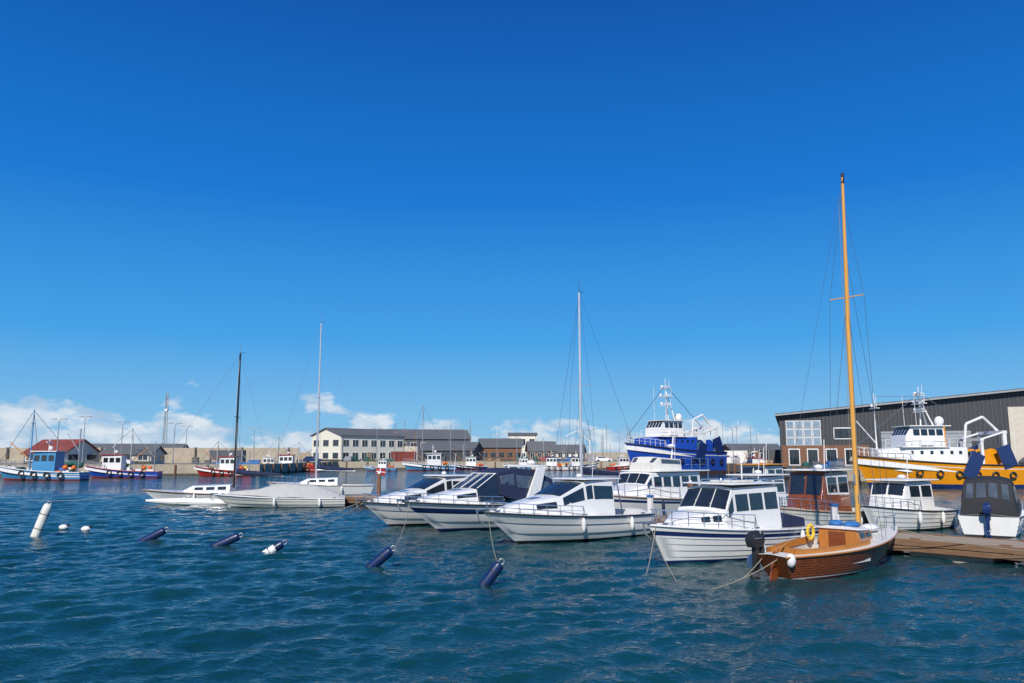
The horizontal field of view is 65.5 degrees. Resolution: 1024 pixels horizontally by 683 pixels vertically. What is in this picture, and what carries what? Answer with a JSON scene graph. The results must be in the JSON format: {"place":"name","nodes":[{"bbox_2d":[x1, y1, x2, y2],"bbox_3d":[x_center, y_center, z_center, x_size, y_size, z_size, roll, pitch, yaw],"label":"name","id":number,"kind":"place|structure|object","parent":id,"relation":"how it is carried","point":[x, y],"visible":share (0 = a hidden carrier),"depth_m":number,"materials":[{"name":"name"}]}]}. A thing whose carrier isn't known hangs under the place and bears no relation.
{"place":"outdoors","nodes":[
{"label":"outdoors","id":0,"kind":"place"},
{"bbox_2d":[0,447,298,462],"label":"breakwater wall","id":1,"kind":"structure","parent":0,"point":[183,455],"depth_m":166.95,"materials":[{"name":"concrete"}]},
{"bbox_2d":[0,460,867,483],"bbox_3d":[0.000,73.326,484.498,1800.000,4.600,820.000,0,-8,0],"label":"quay ground","id":2,"kind":"structure","parent":0,"point":[182,470],"depth_m":144.17,"materials":[{"name":"concrete"}]},
{"bbox_2d":[20,439,100,463],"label":"red roof shed","id":3,"kind":"structure","parent":2,"relation":"on","point":[91,452],"depth_m":149.02,"materials":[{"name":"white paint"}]},
{"bbox_2d":[26,454,96,460],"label":"windows","id":4,"kind":"structure","parent":3,"relation":"in","point":[88,456],"depth_m":147.83,"materials":[{"name":"glass"}]},
{"bbox_2d":[64,461,83,467],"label":"fishing net heap","id":5,"kind":"object","parent":2,"relation":"on","point":[72,463],"visible":0.7,"depth_m":119.14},
{"bbox_2d":[79,416,91,461],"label":"street lamp","id":6,"kind":"object","parent":2,"relation":"on","point":[83,437],"visible":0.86,"depth_m":146.88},
{"bbox_2d":[99,446,167,463],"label":"beige shed","id":7,"kind":"structure","parent":2,"relation":"on","point":[145,457],"depth_m":149.92,"materials":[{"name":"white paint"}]},
{"bbox_2d":[101,456,150,463],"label":"doors and downpipes","id":8,"kind":"structure","parent":7,"relation":"in","point":[137,462],"depth_m":148.77,"materials":[{"name":"metal"}]},
{"bbox_2d":[126,454,163,459],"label":"windows","id":9,"kind":"structure","parent":7,"relation":"in","point":[141,457],"depth_m":148.92,"materials":[{"name":"glass"}]},
{"bbox_2d":[92,444,188,447],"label":"grey shed","id":10,"kind":"structure","parent":2,"relation":"on","point":[162,445],"depth_m":218.24,"materials":[{"name":"white"}]},
{"bbox_2d":[162,393,168,443],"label":"radio mast","id":11,"kind":"object","parent":2,"relation":"on","point":[165,410],"visible":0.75,"depth_m":223.14,"materials":[{"name":"metal"}]},
{"bbox_2d":[168,423,181,463],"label":"street lamp","id":12,"kind":"object","parent":2,"relation":"on","point":[174,440],"visible":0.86,"depth_m":140.94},
{"bbox_2d":[191,457,216,463],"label":"fish crate stack","id":13,"kind":"object","parent":2,"relation":"on","point":[195,459],"visible":0.58,"depth_m":132.68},
{"bbox_2d":[209,450,245,462],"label":"shipping container","id":14,"kind":"object","parent":2,"relation":"on","point":[213,454],"visible":0.4,"depth_m":147.32,"materials":[{"name":"metal"}]},
{"bbox_2d":[239,460,260,463],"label":"fish crate stack","id":15,"kind":"object","parent":2,"relation":"on","point":[255,461],"visible":0.53,"depth_m":138.04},
{"bbox_2d":[303,456,321,461],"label":"parked car","id":16,"kind":"object","parent":2,"relation":"on","point":[307,458],"visible":0.79,"depth_m":191.07,"materials":[{"name":"blue paint"}]},
{"bbox_2d":[344,456,353,461],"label":"parked car","id":17,"kind":"object","parent":2,"relation":"on","point":[348,458],"visible":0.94,"depth_m":189.28,"materials":[{"name":"silver metal"}]},
{"bbox_2d":[310,428,405,461],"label":"harbour office","id":18,"kind":"structure","parent":2,"relation":"on","point":[337,444],"depth_m":203.73,"materials":[{"name":"white paint"}]},
{"bbox_2d":[313,439,401,458],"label":"windows","id":19,"kind":"structure","parent":18,"relation":"in","point":[335,455],"depth_m":203.10,"materials":[{"name":"black glass"}]},
{"bbox_2d":[322,436,403,461],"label":"doors and downpipes","id":20,"kind":"structure","parent":18,"relation":"in","point":[369,454],"depth_m":201.54,"materials":[{"name":"grey metal"}]},
{"bbox_2d":[353,457,377,461],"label":"fish crate stack","id":21,"kind":"object","parent":2,"relation":"on","point":[363,460],"visible":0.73,"depth_m":191.62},
{"bbox_2d":[390,451,415,461],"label":"shipping container","id":22,"kind":"object","parent":2,"relation":"on","point":[398,456],"visible":0.84,"depth_m":196.76,"materials":[{"name":"metal"}]},
{"bbox_2d":[385,429,470,460],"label":"harbour warehouse","id":23,"kind":"structure","parent":2,"relation":"on","point":[431,435],"depth_m":240.83,"materials":[{"name":"grey paint"}]},
{"bbox_2d":[405,446,420,460],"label":"doors and downpipes","id":24,"kind":"structure","parent":23,"relation":"in","point":[406,447],"depth_m":237.15,"materials":[{"name":"white paint"}]},
{"bbox_2d":[405,442,425,446],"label":"windows","id":25,"kind":"structure","parent":23,"relation":"in","point":[413,444],"depth_m":237.53,"materials":[{"name":"glass"}]},
{"bbox_2d":[3,462,860,483],"bbox_3d":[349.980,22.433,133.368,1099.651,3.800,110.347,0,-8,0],"label":"quay kerb and timber piles","id":26,"kind":"structure","parent":2,"relation":"on","point":[282,464],"depth_m":128.43,"materials":[{"name":"concrete"}]},
{"bbox_2d":[419,442,483,461],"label":"dark shed","id":27,"kind":"structure","parent":2,"relation":"on","point":[475,448],"depth_m":209.85,"materials":[{"name":"grey metal"}]},
{"bbox_2d":[421,460,463,461],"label":"doors and downpipes","id":28,"kind":"structure","parent":27,"relation":"in","point":[421,460],"depth_m":208.45,"materials":[{"name":"metal"}]},
{"bbox_2d":[423,452,481,456],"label":"windows","id":29,"kind":"structure","parent":27,"relation":"in","point":[466,454],"depth_m":208.73,"materials":[{"name":"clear glass"}]},
{"bbox_2d":[299,452,629,459],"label":"breakwater wall","id":30,"kind":"structure","parent":2,"relation":"on","point":[613,454],"depth_m":325.74,"materials":[{"name":"concrete"}]},
{"bbox_2d":[476,457,500,461],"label":"fish crate stack","id":31,"kind":"object","parent":2,"relation":"on","point":[497,458],"visible":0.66,"depth_m":190.77,"materials":[{"name":"grey plastic"}]},
{"bbox_2d":[478,438,523,460],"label":"brick building","id":32,"kind":"structure","parent":2,"relation":"on","point":[493,448],"depth_m":230.56,"materials":[{"name":"brown brick"}]},
{"bbox_2d":[483,459,515,460],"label":"doors and downpipes","id":33,"kind":"structure","parent":32,"relation":"in","point":[483,459],"depth_m":229.97,"materials":[{"name":"metal"}]},
{"bbox_2d":[483,452,520,456],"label":"windows","id":34,"kind":"structure","parent":32,"relation":"in","point":[493,454],"depth_m":230.14,"materials":[{"name":"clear glass"}]},
{"bbox_2d":[557,457,569,461],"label":"fish crate stack","id":35,"kind":"object","parent":2,"relation":"on","point":[563,459],"visible":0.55,"depth_m":190.23,"materials":[{"name":"blue plastic"}]},
{"bbox_2d":[556,449,584,459],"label":"walls","id":36,"kind":"structure","parent":2,"relation":"on","point":[570,455],"depth_m":246.64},
{"bbox_2d":[556,444,586,452],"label":"roof","id":37,"kind":"structure","parent":36,"relation":"on","point":[575,449],"depth_m":248.58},
{"bbox_2d":[558,453,584,457],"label":"windows","id":38,"kind":"structure","parent":36,"relation":"attached to","point":[572,454],"depth_m":246.48,"materials":[{"name":"glass"}]},
{"bbox_2d":[394,420,761,461],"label":"distant masts","id":39,"kind":"object","parent":2,"relation":"on","point":[602,448],"visible":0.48,"depth_m":234.77,"materials":[{"name":"metal"}]},
{"bbox_2d":[565,431,592,461],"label":"quay crane","id":40,"kind":"object","parent":2,"relation":"on","point":[590,457],"visible":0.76,"depth_m":193.94,"materials":[{"name":"white paint"}]},
{"bbox_2d":[594,456,612,461],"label":"parked car","id":41,"kind":"object","parent":2,"relation":"on","point":[599,458],"visible":0.88,"depth_m":191.08,"materials":[{"name":"white paint"}]},
{"bbox_2d":[730,427,734,462],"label":"street lamp","id":42,"kind":"object","parent":2,"relation":"on","point":[732,443],"visible":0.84,"depth_m":158.72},
{"bbox_2d":[726,451,748,462],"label":"shipping container","id":43,"kind":"object","parent":2,"relation":"on","point":[741,454],"visible":0.41,"depth_m":165.09,"materials":[{"name":"metal"}]},
{"bbox_2d":[734,457,745,463],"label":"fish crate stack","id":44,"kind":"object","parent":2,"relation":"on","point":[737,461],"visible":0.33,"depth_m":146.51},
{"bbox_2d":[723,444,779,457],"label":"brick shed","id":45,"kind":"structure","parent":2,"relation":"on","point":[737,447],"depth_m":189.95,"materials":[{"name":"white paint"}]},
{"bbox_2d":[762,450,780,462],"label":"shipping container","id":46,"kind":"object","parent":2,"relation":"on","point":[772,455],"visible":0.19,"depth_m":137.25,"materials":[{"name":"metal"}]},
{"bbox_2d":[764,460,780,463],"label":"fish crate stack","id":47,"kind":"object","parent":2,"relation":"on","point":[771,461],"visible":0.34,"depth_m":128.13,"materials":[{"name":"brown wood"}]},
{"bbox_2d":[801,461,822,466],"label":"fishing net heap","id":48,"kind":"object","parent":2,"relation":"on","point":[806,464],"visible":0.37,"depth_m":108.42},
{"bbox_2d":[809,458,843,467],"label":"fish crate stack","id":49,"kind":"object","parent":2,"relation":"on","point":[828,462],"visible":0.48,"depth_m":103.28,"materials":[{"name":"plastic"}]},
{"bbox_2d":[831,462,852,467],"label":"fish crate stack","id":50,"kind":"object","parent":2,"relation":"on","point":[841,463],"visible":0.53,"depth_m":94.02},
{"bbox_2d":[775,388,1023,467],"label":"harbour hall","id":51,"kind":"structure","parent":2,"relation":"on","point":[1001,410],"depth_m":106.83,"materials":[{"name":"grey metal"}]},
{"bbox_2d":[781,392,1023,467],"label":"doors and windows","id":52,"kind":"structure","parent":51,"relation":"in","point":[808,448],"depth_m":108.31,"materials":[{"name":"grey glass"}]},
{"bbox_2d":[1018,457,1023,464],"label":"parked car","id":53,"kind":"object","parent":2,"relation":"on","point":[1021,462],"visible":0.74,"depth_m":99.95,"materials":[{"name":"white metal"}]},
{"bbox_2d":[0,469,1023,682],"bbox_3d":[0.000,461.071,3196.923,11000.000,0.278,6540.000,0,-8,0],"label":"water","id":54,"kind":"structure","parent":0,"point":[106,598],"depth_m":17.08,"materials":[{"name":"liquid"}]},
{"bbox_2d":[30,501,51,536],"bbox_3d":[-19.005,7.389,32.075,0.367,2.005,0.367,20,-14,-16],"label":"spar buoy","id":55,"kind":"object","parent":54,"relation":"on","point":[41,521],"visible":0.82,"depth_m":32.00,"materials":[{"name":"white plastic"}]},
{"bbox_2d":[0,409,89,480],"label":"fishing boat","id":56,"kind":"object","parent":54,"relation":"on","point":[48,465],"visible":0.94,"depth_m":103.82,"materials":[{"name":"blue paint"}]},
{"bbox_2d":[59,524,69,528],"bbox_3d":[-19.565,8.096,34.804,0.470,0.280,0.280,0,-8,0],"label":"pick up float","id":57,"kind":"object","parent":54,"relation":"on","point":[63,526],"visible":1,"depth_m":34.72,"materials":[{"name":"white paint"}]},
{"bbox_2d":[81,525,91,530],"bbox_3d":[-18.165,7.982,34.012,0.470,0.280,0.280,0,-8,0],"label":"pick up float","id":58,"kind":"object","parent":54,"relation":"on","point":[86,528],"visible":0.93,"depth_m":33.92,"materials":[{"name":"white paint"}]},
{"bbox_2d":[85,428,162,477],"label":"fishing boat","id":59,"kind":"object","parent":54,"relation":"on","point":[114,465],"visible":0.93,"depth_m":114.65,"materials":[{"name":"navy blue paint"},{"name":"white paint"},{"name":"black rubber"}]},
{"bbox_2d":[136,527,168,541],"bbox_3d":[-13.800,7.483,30.245,1.620,0.306,0.306,-27,-5,-8],"label":"mooring buoy","id":60,"kind":"object","parent":54,"relation":"on","point":[158,533],"visible":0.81,"depth_m":30.17,"materials":[{"name":"blue plastic"}]},
{"bbox_2d":[142,349,282,505],"bbox_3d":[-20.180,5.762,54.340,9.242,11.400,3.920,1,-8,-4],"label":"sailing boat","id":61,"kind":"object","parent":54,"relation":"on","point":[175,497],"visible":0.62,"depth_m":53.06,"materials":[{"name":"white paint"}]},
{"bbox_2d":[33,492,142,500],"bbox_3d":[-29.244,10.623,54.700,9.886,0.745,0.023,-2,-8,16],"label":"mooring rope","id":62,"kind":"object","parent":61,"relation":"attached to","point":[86,499],"visible":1,"depth_m":54.61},
{"bbox_2d":[194,441,255,475],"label":"fishing boat","id":63,"kind":"object","parent":54,"relation":"on","point":[226,467],"visible":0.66,"depth_m":123.74,"materials":[{"name":"red paint"}]},
{"bbox_2d":[209,533,242,545],"bbox_3d":[-10.398,7.241,28.562,1.565,0.306,0.306,-23,-5,-8],"label":"mooring buoy","id":64,"kind":"object","parent":54,"relation":"on","point":[231,539],"visible":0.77,"depth_m":28.48,"materials":[{"name":"blue plastic"}]},
{"bbox_2d":[253,438,288,463],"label":"fishing boat","id":65,"kind":"object","parent":54,"relation":"on","point":[266,459],"visible":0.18,"depth_m":162.67,"materials":[{"name":"white paint"}]},
{"bbox_2d":[262,540,286,552],"bbox_3d":[-8.030,6.981,26.685,1.070,0.286,0.286,-31,1,-17],"label":"mooring buoy","id":66,"kind":"object","parent":54,"relation":"on","point":[276,546],"visible":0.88,"depth_m":26.62,"materials":[{"name":"white paint"}]},
{"bbox_2d":[209,484,344,507],"bbox_3d":[-14.712,9.853,50.093,8.229,1.796,2.805,2,-8,-12],"label":"covered motorboat","id":67,"kind":"object","parent":54,"relation":"on","point":[289,495],"visible":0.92,"depth_m":49.33,"materials":[{"name":"white fabric"}]},
{"bbox_2d":[266,443,319,471],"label":"fishing boat","id":68,"kind":"object","parent":54,"relation":"on","point":[291,459],"visible":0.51,"depth_m":157.43,"materials":[{"name":"red paint"}]},
{"bbox_2d":[267,317,384,494],"bbox_3d":[-15.172,5.405,65.960,9.465,15.400,2.683,1,-8,-8],"label":"sailing yacht","id":69,"kind":"object","parent":54,"relation":"on","point":[332,484],"visible":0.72,"depth_m":64.71,"materials":[{"name":"white paint"}]},
{"bbox_2d":[363,545,395,566],"bbox_3d":[-3.998,6.461,23.117,1.565,0.306,0.306,-40,-6,-5],"label":"mooring buoy","id":70,"kind":"object","parent":54,"relation":"on","point":[382,556],"visible":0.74,"depth_m":23.03,"materials":[{"name":"blue plastic"}]},
{"bbox_2d":[364,447,396,470],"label":"fishing boat","id":71,"kind":"object","parent":54,"relation":"on","point":[383,464],"visible":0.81,"depth_m":165.47,"materials":[{"name":"blue paint"}]},
{"bbox_2d":[355,456,471,526],"bbox_3d":[-4.040,7.141,37.700,7.629,3.651,2.679,7,-11,-40],"label":"motor cruiser","id":72,"kind":"object","parent":54,"relation":"on","point":[385,509],"visible":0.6,"depth_m":36.31,"materials":[{"name":"white paint"}]},
{"bbox_2d":[166,502,360,531],"bbox_3d":[-9.858,7.205,32.897,8.454,0.960,0.022,6,-10,-37],"label":"mooring rope","id":73,"kind":"object","parent":72,"relation":"attached to","point":[253,527],"visible":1,"depth_m":32.28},
{"bbox_2d":[241,503,362,537],"bbox_3d":[-8.157,7.140,32.047,0.022,1.072,7.619,-4,-9,25],"label":"mooring rope","id":74,"kind":"object","parent":72,"relation":"attached to","point":[298,532],"visible":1,"depth_m":31.00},
{"bbox_2d":[402,406,455,470],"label":"fishing boat","id":75,"kind":"object","parent":54,"relation":"on","point":[432,461],"visible":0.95,"depth_m":169.34,"materials":[{"name":"blue paint"}]},
{"bbox_2d":[448,447,487,469],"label":"fishing boat","id":76,"kind":"object","parent":54,"relation":"on","point":[470,463],"visible":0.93,"depth_m":179.09,"materials":[{"name":"blue paint"}]},
{"bbox_2d":[396,446,552,531],"bbox_3d":[-1.001,6.700,35.852,9.862,4.001,3.044,7,-11,-40],"label":"sport cruiser","id":77,"kind":"object","parent":54,"relation":"on","point":[456,507],"visible":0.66,"depth_m":34.37,"materials":[{"name":"blue paint"}]},
{"bbox_2d":[477,558,504,585],"bbox_3d":[-0.611,6.026,20.150,0.306,1.290,0.306,38,-9,1],"label":"mooring buoy","id":78,"kind":"object","parent":54,"relation":"on","point":[491,574],"visible":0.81,"depth_m":20.06,"materials":[{"name":"blue plastic"}]},
{"bbox_2d":[488,514,496,560],"bbox_3d":[-0.573,5.970,24.317,0.023,0.847,8.056,1,-8,-4],"label":"mooring rope","id":79,"kind":"object","parent":78,"relation":"attached to","point":[491,539],"visible":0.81,"depth_m":25.33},
{"bbox_2d":[503,434,535,469],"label":"fishing boat","id":80,"kind":"object","parent":54,"relation":"on","point":[524,460],"visible":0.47,"depth_m":181.58,"materials":[{"name":"white paint"}]},
{"bbox_2d":[531,439,568,469],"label":"fishing boat","id":81,"kind":"object","parent":54,"relation":"on","point":[550,465],"visible":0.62,"depth_m":175.18,"materials":[{"name":"white paint"}]},
{"bbox_2d":[476,452,653,543],"bbox_3d":[1.858,6.096,30.579,8.029,3.701,2.862,7,-10,-39],"label":"motor cruiser","id":82,"kind":"object","parent":54,"relation":"on","point":[579,508],"visible":0.94,"depth_m":29.75,"materials":[{"name":"white paint"}]},
{"bbox_2d":[562,430,598,469],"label":"fishing boat","id":83,"kind":"object","parent":54,"relation":"on","point":[575,461],"visible":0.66,"depth_m":177.26,"materials":[{"name":"white paint"}]},
{"bbox_2d":[551,291,637,488],"bbox_3d":[5.100,3.389,45.176,8.600,13.500,2.771,7,-11,-40],"label":"sailing yacht","id":84,"kind":"object","parent":54,"relation":"on","point":[584,471],"visible":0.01,"depth_m":44.12,"materials":[{"name":"blue paint"}]},
{"bbox_2d":[606,434,632,469],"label":"fishing boat","id":85,"kind":"object","parent":54,"relation":"on","point":[622,463],"visible":0.69,"depth_m":179.97,"materials":[{"name":"red paint"}]},
{"bbox_2d":[613,436,709,515],"bbox_3d":[7.101,6.880,40.636,9.202,5.300,3.135,7,-11,-40],"label":"trawler yacht","id":86,"kind":"object","parent":54,"relation":"on","point":[660,479],"visible":0.61,"depth_m":39.62,"materials":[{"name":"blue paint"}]},
{"bbox_2d":[624,380,727,473],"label":"trawler","id":87,"kind":"object","parent":54,"relation":"on","point":[656,440],"visible":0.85,"depth_m":136.15,"materials":[{"name":"white paint"}]},
{"bbox_2d":[345,472,1023,562],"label":"pontoon","id":88,"kind":"object","parent":54,"relation":"on","point":[954,552],"visible":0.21,"depth_m":25.02,"materials":[{"name":"brown wood"}]},
{"bbox_2d":[898,530,963,543],"bbox_3d":[13.080,6.016,24.620,2.565,0.452,0.022,-5,-9,29],"label":"mooring rope","id":89,"kind":"object","parent":88,"relation":"attached to","point":[931,538],"visible":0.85,"depth_m":24.65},
{"bbox_2d":[642,449,820,564],"bbox_3d":[6.755,5.349,25.539,7.229,3.751,2.851,6,-10,-36],"label":"cabin motorboat","id":90,"kind":"object","parent":54,"relation":"on","point":[712,521],"visible":0.87,"depth_m":24.47,"materials":[{"name":"blue paint"}]},
{"bbox_2d":[646,527,655,574],"bbox_3d":[3.871,5.926,22.326,0.022,1.220,2.406,-3,-9,18],"label":"mooring rope","id":91,"kind":"object","parent":90,"relation":"attached to","point":[651,551],"visible":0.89,"depth_m":22.56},
{"bbox_2d":[652,531,676,581],"bbox_3d":[4.211,5.901,22.159,0.023,1.221,2.955,0,-8,-3],"label":"mooring rope","id":92,"kind":"object","parent":90,"relation":"attached to","point":[663,556],"visible":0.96,"depth_m":22.22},
{"bbox_2d":[740,443,762,469],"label":"fishing boat","id":93,"kind":"object","parent":54,"relation":"on","point":[754,460],"visible":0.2,"depth_m":115.69,"materials":[{"name":"white paint"}]},
{"bbox_2d":[726,447,789,506],"bbox_3d":[11.601,7.055,37.984,6.203,4.001,2.659,7,-11,-40],"label":"cabin boat","id":94,"kind":"object","parent":54,"relation":"on","point":[776,478],"visible":0.13,"depth_m":37.75,"materials":[{"name":"white paint"}]},
{"bbox_2d":[737,459,787,498],"bbox_3d":[14.601,8.119,46.823,2.659,4.401,6.502,-8,-11,44],"label":"cabin boat","id":95,"kind":"object","parent":54,"relation":"on","point":[768,468],"visible":0.13,"depth_m":46.49,"materials":[{"name":"white paint"}]},
{"bbox_2d":[745,173,897,579],"bbox_3d":[9.386,0.744,23.721,7.556,12.653,2.205,7,-11,-40],"label":"wooden sailboat","id":96,"kind":"object","parent":54,"relation":"on","point":[836,548],"visible":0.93,"depth_m":22.77,"materials":[{"name":"brown wood"}]},
{"bbox_2d":[713,559,776,588],"bbox_3d":[5.763,5.810,19.935,2.947,0.672,0.022,5,-9,-31],"label":"mooring rope","id":97,"kind":"object","parent":96,"relation":"attached to","point":[746,576],"visible":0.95,"depth_m":19.97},
{"bbox_2d":[899,529,1022,550],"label":"mooring rope","id":98,"kind":"object","parent":96,"relation":"attached to","point":[961,542],"visible":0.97,"depth_m":23.82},
{"bbox_2d":[779,439,868,525],"bbox_3d":[13.001,6.340,34.046,6.203,4.301,2.659,7,-11,-40],"label":"wooden cabin boat","id":99,"kind":"object","parent":54,"relation":"on","point":[808,499],"visible":0.64,"depth_m":33.30,"materials":[{"name":"brown wood"}]},
{"bbox_2d":[860,450,958,530],"bbox_3d":[17.001,6.704,35.004,5.803,3.851,2.659,6,-10,-35],"label":"cabin boat","id":100,"kind":"object","parent":54,"relation":"on","point":[913,507],"visible":0.86,"depth_m":34.13,"materials":[{"name":"white paint"}]},
{"bbox_2d":[856,385,1023,488],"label":"trawler","id":101,"kind":"object","parent":54,"relation":"on","point":[931,454],"visible":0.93,"depth_m":78.79,"materials":[{"name":"yellow paint"}]},
{"bbox_2d":[955,476,1023,538],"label":"canopy boat","id":102,"kind":"object","parent":54,"relation":"on","point":[991,507],"visible":0.96,"depth_m":31.86,"materials":[{"name":"white paint"}]},
{"bbox_2d":[0,0,1023,451],"label":"sky","id":103,"kind":"structure","parent":0,"point":[186,186],"materials":[{"name":"blue"}]},
{"bbox_2d":[509,435,536,452],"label":"walls","id":104,"kind":"structure","parent":0,"point":[527,437],"depth_m":260.18,"materials":[{"name":"paint"}]},
{"bbox_2d":[508,433,537,435],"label":"roof","id":105,"kind":"structure","parent":104,"relation":"on","point":[536,434],"depth_m":262.60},
{"bbox_2d":[522,439,536,456],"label":"windows","id":106,"kind":"structure","parent":104,"relation":"attached to","point":[524,441],"depth_m":259.90,"materials":[{"name":"white paint"}]},
{"bbox_2d":[526,449,555,458],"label":"walls","id":107,"kind":"structure","parent":0,"point":[549,453],"depth_m":234.07,"materials":[{"name":"brown brick"}]},
{"bbox_2d":[526,452,554,457],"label":"windows","id":108,"kind":"structure","parent":107,"relation":"attached to","point":[532,454],"depth_m":233.88,"materials":[{"name":"glass"}]},
{"bbox_2d":[525,441,557,451],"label":"roof","id":109,"kind":"structure","parent":107,"relation":"on","point":[548,446],"depth_m":236.04,"materials":[{"name":"tile"}]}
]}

